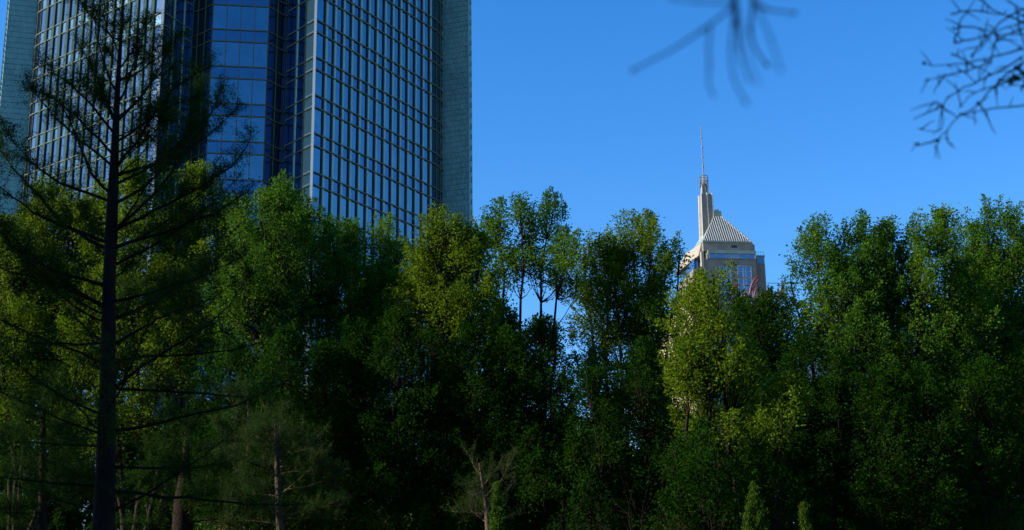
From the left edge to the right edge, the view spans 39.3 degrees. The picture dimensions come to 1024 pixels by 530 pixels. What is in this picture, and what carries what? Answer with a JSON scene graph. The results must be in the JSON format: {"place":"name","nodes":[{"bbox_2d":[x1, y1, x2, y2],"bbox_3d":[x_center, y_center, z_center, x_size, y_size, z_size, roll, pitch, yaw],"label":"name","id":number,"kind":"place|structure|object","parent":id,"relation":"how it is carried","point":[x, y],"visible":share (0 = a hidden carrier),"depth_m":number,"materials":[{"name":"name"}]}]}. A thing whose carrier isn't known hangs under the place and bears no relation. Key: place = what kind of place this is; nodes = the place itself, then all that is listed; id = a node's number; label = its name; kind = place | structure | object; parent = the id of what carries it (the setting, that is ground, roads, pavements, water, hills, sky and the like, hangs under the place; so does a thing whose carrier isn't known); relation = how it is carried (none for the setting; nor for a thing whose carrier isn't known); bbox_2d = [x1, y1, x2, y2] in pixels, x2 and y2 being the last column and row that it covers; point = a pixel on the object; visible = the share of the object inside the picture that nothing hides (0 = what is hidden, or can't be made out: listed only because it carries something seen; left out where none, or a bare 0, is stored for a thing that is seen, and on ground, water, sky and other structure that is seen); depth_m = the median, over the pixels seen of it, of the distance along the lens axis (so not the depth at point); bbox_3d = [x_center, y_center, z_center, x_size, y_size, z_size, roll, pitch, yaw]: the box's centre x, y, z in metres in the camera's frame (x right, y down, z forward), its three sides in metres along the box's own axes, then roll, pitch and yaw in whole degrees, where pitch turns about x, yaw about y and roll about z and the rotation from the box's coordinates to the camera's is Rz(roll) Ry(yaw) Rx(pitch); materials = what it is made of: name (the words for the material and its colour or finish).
{"place":"outdoors","nodes":[
{"label":"outdoors","id":0,"kind":"place"},
{"bbox_2d":[0,0,472,529],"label":"glass skyscraper","id":1,"kind":"structure","parent":0,"point":[360,110],"depth_m":154.15,"materials":[{"name":"blue glass"}]},
{"bbox_2d":[0,0,1023,449],"label":"sky","id":2,"kind":"structure","parent":0,"point":[558,102],"materials":[{"name":"blue"}]},
{"bbox_2d":[660,300,778,442],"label":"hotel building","id":3,"kind":"structure","parent":0,"point":[698,347],"depth_m":216.99,"materials":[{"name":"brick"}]},
{"bbox_2d":[675,131,766,305],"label":"stone office tower","id":4,"kind":"structure","parent":0,"point":[721,241],"depth_m":397.56,"materials":[{"name":"beige stone"}]},
{"bbox_2d":[683,259,698,276],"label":"side window","id":5,"kind":"structure","parent":4,"relation":"in","point":[694,262],"depth_m":400.47,"materials":[{"name":"blue glass"}]},
{"bbox_2d":[708,254,716,257],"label":"window","id":6,"kind":"structure","parent":4,"relation":"in","point":[709,255],"depth_m":394.65,"materials":[{"name":"blue glass"}]},
{"bbox_2d":[717,254,724,258],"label":"window","id":7,"kind":"structure","parent":4,"relation":"in","point":[722,256],"depth_m":394.93,"materials":[{"name":"blue glass"}]},
{"bbox_2d":[718,266,731,277],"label":"window","id":8,"kind":"structure","parent":4,"relation":"in","point":[726,268],"depth_m":394.07,"materials":[{"name":"blue glass"}]},
{"bbox_2d":[719,278,731,289],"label":"window","id":9,"kind":"structure","parent":4,"relation":"in","point":[719,278],"depth_m":393.20,"materials":[{"name":"blue glass"}]},
{"bbox_2d":[725,254,739,258],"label":"window","id":10,"kind":"structure","parent":4,"relation":"in","point":[727,256],"depth_m":395.22,"materials":[{"name":"blue glass"}]},
{"bbox_2d":[740,254,748,258],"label":"window","id":11,"kind":"structure","parent":4,"relation":"in","point":[742,256],"depth_m":395.66,"materials":[{"name":"blue glass"}]},
{"bbox_2d":[737,266,751,277],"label":"window","id":12,"kind":"structure","parent":4,"relation":"in","point":[744,271],"depth_m":394.65,"materials":[{"name":"blue glass"}]},
{"bbox_2d":[738,278,752,289],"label":"window","id":13,"kind":"structure","parent":4,"relation":"in","point":[742,282],"depth_m":393.78,"materials":[{"name":"blue glass"}]},
{"bbox_2d":[748,254,755,258],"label":"window","id":14,"kind":"structure","parent":4,"relation":"in","point":[750,256],"depth_m":395.90,"materials":[{"name":"blue glass"}]},
{"bbox_2d":[757,257,764,263],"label":"window","id":15,"kind":"structure","parent":4,"relation":"in","point":[760,260],"depth_m":402.04,"materials":[{"name":"blue glass"}]},
{"bbox_2d":[730,276,794,303],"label":"rooftop sign","id":16,"kind":"object","parent":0,"point":[751,287],"visible":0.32,"depth_m":214.76,"materials":[{"name":"red"}]},
{"bbox_2d":[805,316,973,510],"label":"office building","id":17,"kind":"structure","parent":0,"point":[847,352],"depth_m":162.62,"materials":[{"name":"concrete"}]},
{"label":"ground","id":18,"kind":"structure","parent":0,"visible":0},
{"bbox_2d":[0,386,96,529],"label":"leafy tree","id":19,"kind":"object","parent":18,"relation":"on","point":[63,521],"visible":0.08,"depth_m":64.36,"materials":[{"name":"green plant"}]},
{"bbox_2d":[0,170,118,529],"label":"leafy tree","id":20,"kind":"object","parent":18,"relation":"on","point":[31,320],"visible":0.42,"depth_m":47.58,"materials":[{"name":"green plant"}]},
{"bbox_2d":[0,358,129,529],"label":"cypress tree","id":21,"kind":"object","parent":18,"relation":"on","point":[88,477],"visible":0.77,"depth_m":33.88,"materials":[{"name":"green plant"}]},
{"bbox_2d":[35,154,258,529],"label":"leafy tree","id":22,"kind":"object","parent":18,"relation":"on","point":[126,412],"visible":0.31,"depth_m":46.23,"materials":[{"name":"green plant"}]},
{"bbox_2d":[0,0,318,529],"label":"cypress tree","id":23,"kind":"object","parent":18,"relation":"on","point":[105,508],"visible":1,"depth_m":28.64,"materials":[{"name":"green plant"}]},
{"bbox_2d":[79,400,241,529],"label":"leafy tree","id":24,"kind":"object","parent":18,"relation":"on","point":[130,508],"visible":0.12,"depth_m":64.50,"materials":[{"name":"green plant"}]},
{"bbox_2d":[115,383,275,529],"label":"cypress tree","id":25,"kind":"object","parent":18,"relation":"on","point":[183,515],"visible":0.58,"depth_m":37.72,"materials":[{"name":"green plant"}]},
{"bbox_2d":[193,502,273,529],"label":"young tree","id":26,"kind":"object","parent":18,"relation":"on","point":[214,523],"visible":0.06,"depth_m":50.49,"materials":[{"name":"green plant"}]},
{"bbox_2d":[193,370,301,529],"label":"cypress tree","id":27,"kind":"object","parent":18,"relation":"on","point":[234,409],"visible":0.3,"depth_m":39.94,"materials":[{"name":"green plant"}]},
{"bbox_2d":[195,168,325,529],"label":"leafy tree","id":28,"kind":"object","parent":18,"relation":"on","point":[267,239],"visible":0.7,"depth_m":45.62,"materials":[{"name":"green plant"}]},
{"bbox_2d":[173,322,372,529],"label":"leafy tree","id":29,"kind":"object","parent":18,"relation":"on","point":[324,358],"visible":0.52,"depth_m":41.58,"materials":[{"name":"green plant"}]},
{"bbox_2d":[195,395,359,529],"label":"leafy tree","id":30,"kind":"object","parent":18,"relation":"on","point":[290,525],"visible":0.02,"depth_m":63.45,"materials":[{"name":"green plant"}]},
{"bbox_2d":[204,397,363,529],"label":"cypress tree","id":31,"kind":"object","parent":18,"relation":"on","point":[251,433],"visible":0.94,"depth_m":36.71,"materials":[{"name":"green plant"}]},
{"bbox_2d":[274,195,425,529],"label":"leafy tree","id":32,"kind":"object","parent":18,"relation":"on","point":[344,267],"visible":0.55,"depth_m":47.79,"materials":[{"name":"green plant"}]},
{"bbox_2d":[340,499,418,529],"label":"young tree","id":33,"kind":"object","parent":18,"relation":"on","point":[387,523],"visible":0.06,"depth_m":50.90,"materials":[{"name":"green plant"}]},
{"bbox_2d":[307,378,473,526],"bbox_3d":[-5.446,12.342,64.763,8.490,14.788,6.200,-1,-16,0],"label":"leafy tree","id":34,"kind":"object","parent":18,"relation":"on","point":[416,425],"visible":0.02,"depth_m":64.75,"materials":[{"name":"green plant"}]},
{"bbox_2d":[305,307,482,529],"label":"leafy tree","id":35,"kind":"object","parent":18,"relation":"on","point":[386,427],"visible":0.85,"depth_m":41.77,"materials":[{"name":"green plant"}]},
{"bbox_2d":[380,201,514,528],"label":"leafy tree","id":36,"kind":"object","parent":18,"relation":"on","point":[441,289],"visible":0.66,"depth_m":44.91,"materials":[{"name":"green plant"}]},
{"bbox_2d":[437,440,532,529],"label":"thin tree","id":37,"kind":"object","parent":18,"relation":"on","point":[484,504],"visible":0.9,"depth_m":35.78,"materials":[{"name":"green plant"}]},
{"bbox_2d":[488,480,507,529],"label":"columnar juniper","id":38,"kind":"object","parent":18,"relation":"on","point":[495,514],"visible":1,"depth_m":32.65,"materials":[{"name":"green plant"}]},
{"bbox_2d":[419,316,584,529],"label":"leafy tree","id":39,"kind":"object","parent":18,"relation":"on","point":[502,429],"visible":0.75,"depth_m":41.66,"materials":[{"name":"green plant"}]},
{"bbox_2d":[453,432,580,529],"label":"leafy tree","id":40,"kind":"object","parent":18,"relation":"on","point":[524,507],"visible":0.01,"depth_m":63.26,"materials":[{"name":"green plant"}]},
{"bbox_2d":[460,186,590,529],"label":"leafy tree","id":41,"kind":"object","parent":18,"relation":"on","point":[540,331],"visible":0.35,"depth_m":47.59,"materials":[{"name":"green plant"}]},
{"bbox_2d":[487,406,630,529],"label":"leafy tree","id":42,"kind":"object","parent":18,"relation":"on","point":[539,476],"visible":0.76,"depth_m":40.65,"materials":[{"name":"green plant"}]},
{"bbox_2d":[553,397,633,523],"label":"leafy tree","id":43,"kind":"object","parent":18,"relation":"on","point":[585,422],"visible":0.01,"depth_m":65.23,"materials":[{"name":"green plant"}]},
{"bbox_2d":[551,208,697,529],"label":"leafy tree","id":44,"kind":"object","parent":18,"relation":"on","point":[616,258],"visible":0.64,"depth_m":48.69,"materials":[{"name":"green plant"}]},
{"bbox_2d":[541,335,723,529],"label":"leafy tree","id":45,"kind":"object","parent":18,"relation":"on","point":[656,408],"visible":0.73,"depth_m":40.80,"materials":[{"name":"green plant"}]},
{"bbox_2d":[550,407,730,529],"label":"leafy tree","id":46,"kind":"object","parent":18,"relation":"on","point":[589,440],"visible":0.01,"depth_m":64.49,"materials":[{"name":"green plant"}]},
{"bbox_2d":[560,443,762,529],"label":"bare shrub","id":47,"kind":"object","parent":18,"relation":"on","point":[656,511],"visible":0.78,"depth_m":34.97,"materials":[{"name":"brown plant"}]},
{"bbox_2d":[626,415,827,529],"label":"leafy tree","id":48,"kind":"object","parent":18,"relation":"on","point":[692,478],"visible":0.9,"depth_m":35.97,"materials":[{"name":"green plant"}]},
{"bbox_2d":[646,259,818,529],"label":"leafy tree","id":49,"kind":"object","parent":18,"relation":"on","point":[703,372],"visible":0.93,"depth_m":38.08,"materials":[{"name":"green plant"}]},
{"bbox_2d":[740,481,770,529],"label":"columnar juniper","id":50,"kind":"object","parent":18,"relation":"on","point":[753,508],"visible":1,"depth_m":32.60,"materials":[{"name":"green plant"}]},
{"bbox_2d":[711,283,827,511],"bbox_3d":[7.955,7.137,44.966,4.391,13.779,4.242,-1,-16,0],"label":"leafy tree","id":51,"kind":"object","parent":18,"relation":"on","point":[769,332],"visible":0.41,"depth_m":45.47,"materials":[{"name":"green plant"}]},
{"bbox_2d":[711,396,838,529],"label":"leafy tree","id":52,"kind":"object","parent":18,"relation":"on","point":[792,463],"depth_m":64.54,"materials":[{"name":"green plant"}]},
{"bbox_2d":[797,501,812,529],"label":"columnar juniper","id":53,"kind":"object","parent":18,"relation":"on","point":[803,521],"visible":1,"depth_m":32.57,"materials":[{"name":"green plant"}]},
{"bbox_2d":[721,326,890,529],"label":"leafy tree","id":54,"kind":"object","parent":18,"relation":"on","point":[842,376],"visible":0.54,"depth_m":42.33,"materials":[{"name":"green plant"}]},
{"bbox_2d":[631,0,1023,158],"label":"leafless tree","id":55,"kind":"object","parent":18,"relation":"on","point":[734,6],"visible":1,"depth_m":7.24,"materials":[{"name":"brown plant"}]},
{"bbox_2d":[786,381,957,529],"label":"leafy tree","id":56,"kind":"object","parent":18,"relation":"on","point":[841,527],"visible":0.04,"depth_m":63.95,"materials":[{"name":"green plant"}]},
{"bbox_2d":[773,203,1023,529],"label":"leafy tree","id":57,"kind":"object","parent":18,"relation":"on","point":[870,305],"visible":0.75,"depth_m":45.74,"materials":[{"name":"green plant"}]},
{"bbox_2d":[821,345,1023,529],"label":"leafy tree","id":58,"kind":"object","parent":18,"relation":"on","point":[902,489],"visible":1,"depth_m":41.74,"materials":[{"name":"green plant"}]},
{"bbox_2d":[905,397,1023,529],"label":"leafy tree","id":59,"kind":"object","parent":18,"relation":"on","point":[976,480],"visible":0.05,"depth_m":64.92,"materials":[{"name":"green plant"}]},
{"bbox_2d":[926,194,1023,529],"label":"leafy tree","id":60,"kind":"object","parent":18,"relation":"on","point":[1005,268],"visible":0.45,"depth_m":48.36,"materials":[{"name":"green plant"}]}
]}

